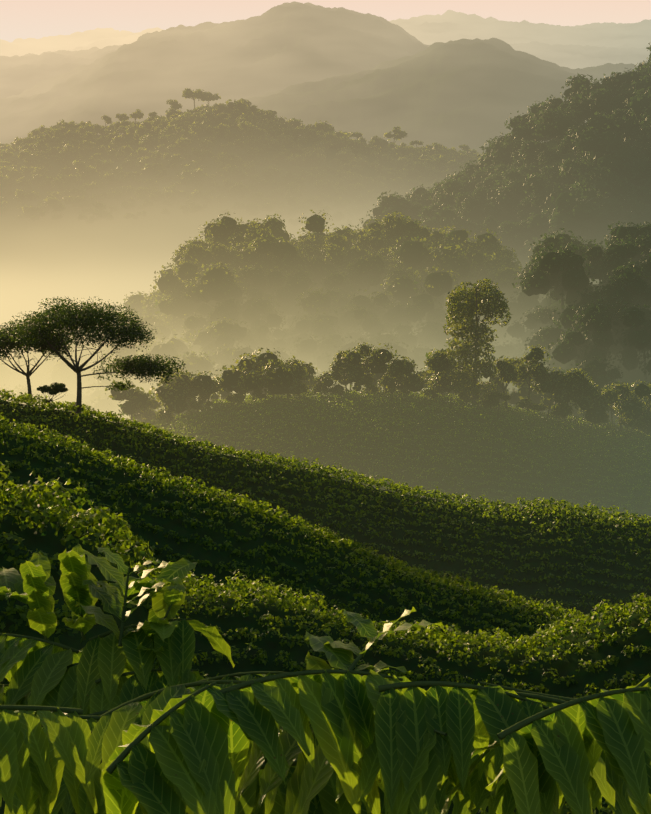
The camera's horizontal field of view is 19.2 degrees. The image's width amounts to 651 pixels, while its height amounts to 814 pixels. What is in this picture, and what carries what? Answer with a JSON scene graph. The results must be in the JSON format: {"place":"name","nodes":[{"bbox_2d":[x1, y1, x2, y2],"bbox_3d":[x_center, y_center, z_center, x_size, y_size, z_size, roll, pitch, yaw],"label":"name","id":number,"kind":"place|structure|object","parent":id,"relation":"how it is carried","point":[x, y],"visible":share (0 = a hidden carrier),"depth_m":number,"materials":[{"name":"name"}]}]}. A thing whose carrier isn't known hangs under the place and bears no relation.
{"place":"outdoors","nodes":[
{"label":"outdoors","id":0,"kind":"place"},
{"bbox_2d":[0,210,549,422],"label":"forest crowns","id":1,"kind":"object","parent":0,"point":[412,255],"visible":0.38,"depth_m":465.94,"materials":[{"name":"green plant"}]},
{"bbox_2d":[0,1,650,813],"bbox_3d":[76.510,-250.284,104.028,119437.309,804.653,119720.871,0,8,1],"label":"ground","id":2,"kind":"structure","parent":0,"point":[448,79],"depth_m":879.15,"materials":[{"name":"green plant"}]},
{"bbox_2d":[0,320,75,399],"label":"spreading tree","id":3,"kind":"object","parent":2,"relation":"on","point":[5,344],"depth_m":251.91,"materials":[{"name":"green plant"}]},
{"bbox_2d":[37,382,67,407],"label":"tree","id":4,"kind":"object","parent":2,"relation":"on","point":[56,388],"depth_m":245.50,"materials":[{"name":"green plant"}]},
{"bbox_2d":[6,296,187,413],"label":"spreading tree","id":5,"kind":"object","parent":2,"relation":"on","point":[62,320],"depth_m":245.60,"materials":[{"name":"green plant"}]},
{"bbox_2d":[0,543,234,813],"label":"coffee plant","id":6,"kind":"object","parent":2,"relation":"on","point":[40,673],"depth_m":5.20,"materials":[{"name":"green plant"}]},
{"bbox_2d":[0,99,485,228],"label":"forest crowns","id":7,"kind":"object","parent":2,"relation":"on","point":[173,193],"visible":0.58,"depth_m":1085.77,"materials":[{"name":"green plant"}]},
{"bbox_2d":[105,90,416,148],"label":"tree trunks","id":8,"kind":"object","parent":2,"relation":"on","point":[208,103],"visible":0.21,"depth_m":1236.85,"materials":[{"name":"brown wood"}]},
{"bbox_2d":[101,88,469,150],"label":"tree crowns","id":9,"kind":"object","parent":2,"relation":"on","point":[395,135],"visible":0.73,"depth_m":1233.86,"materials":[{"name":"green plant"}]},
{"bbox_2d":[0,413,588,649],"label":"tea bushes","id":10,"kind":"object","parent":2,"relation":"on","point":[419,573],"visible":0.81,"depth_m":171.33,"materials":[{"name":"green plant"}]},
{"bbox_2d":[0,453,612,813],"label":"tea bushes","id":11,"kind":"object","parent":2,"relation":"on","point":[68,523],"visible":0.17,"depth_m":70.35,"materials":[{"name":"green plant"}]},
{"bbox_2d":[0,389,650,619],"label":"tea bushes","id":12,"kind":"object","parent":2,"relation":"on","point":[263,457],"visible":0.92,"depth_m":241.60,"materials":[{"name":"green plant"}]},
{"bbox_2d":[0,607,650,813],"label":"leafy plant","id":13,"kind":"object","parent":2,"relation":"on","point":[349,742],"depth_m":3.06,"materials":[{"name":"green plant"}]},
{"bbox_2d":[126,380,614,422],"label":"tree trunks","id":14,"kind":"object","parent":2,"relation":"on","point":[441,396],"visible":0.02,"depth_m":354.04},
{"bbox_2d":[62,348,650,424],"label":"tree crowns","id":15,"kind":"object","parent":14,"relation":"attached to","point":[129,408],"visible":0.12,"depth_m":357.76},
{"bbox_2d":[130,387,650,519],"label":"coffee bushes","id":16,"kind":"object","parent":2,"relation":"on","point":[573,420],"visible":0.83,"depth_m":319.84,"materials":[{"name":"green plant"}]},
{"bbox_2d":[141,568,650,698],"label":"tea bushes","id":17,"kind":"object","parent":2,"relation":"on","point":[530,642],"visible":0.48,"depth_m":113.09,"materials":[{"name":"green plant"}]},
{"bbox_2d":[154,374,646,429],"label":"shrubs","id":18,"kind":"object","parent":2,"relation":"on","point":[371,385],"visible":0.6,"depth_m":336.85,"materials":[{"name":"green plant"}]},
{"bbox_2d":[166,387,634,432],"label":"shrub stems","id":19,"kind":"object","parent":2,"relation":"on","point":[432,400],"visible":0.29,"depth_m":337.99,"materials":[{"name":"brown wood"}]},
{"bbox_2d":[178,350,650,437],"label":"tree trunks","id":20,"kind":"object","parent":2,"relation":"on","point":[503,389],"visible":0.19,"depth_m":339.25,"materials":[{"name":"brown wood"}]},
{"bbox_2d":[148,342,650,434],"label":"tree crowns","id":21,"kind":"object","parent":20,"relation":"attached to","point":[230,380],"visible":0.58,"depth_m":337.06,"materials":[{"name":"green plant"}]},
{"bbox_2d":[442,278,512,404],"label":"tall tree","id":22,"kind":"object","parent":2,"relation":"on","point":[455,307],"depth_m":334.83,"materials":[{"name":"green plant"}]},
{"bbox_2d":[430,89,650,248],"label":"forest trunks","id":23,"kind":"object","parent":2,"relation":"on","point":[546,141],"visible":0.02,"depth_m":746.28,"materials":[{"name":"brown wood"}]},
{"bbox_2d":[519,254,649,382],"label":"forest trunks","id":24,"kind":"object","parent":2,"relation":"on","point":[562,310],"visible":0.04,"depth_m":416.56,"materials":[{"name":"brown wood"}]},
{"bbox_2d":[479,221,650,425],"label":"forest crowns","id":25,"kind":"object","parent":24,"relation":"attached to","point":[570,280],"visible":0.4,"depth_m":410.06,"materials":[{"name":"green plant"}]},
{"bbox_2d":[0,0,650,41],"label":"sky","id":26,"kind":"structure","parent":0,"point":[24,19],"materials":[{"name":"beige"}]},
{"bbox_2d":[357,43,650,283],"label":"forest crowns","id":27,"kind":"object","parent":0,"point":[561,202],"visible":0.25,"depth_m":730.45,"materials":[{"name":"green plant"}]}
]}

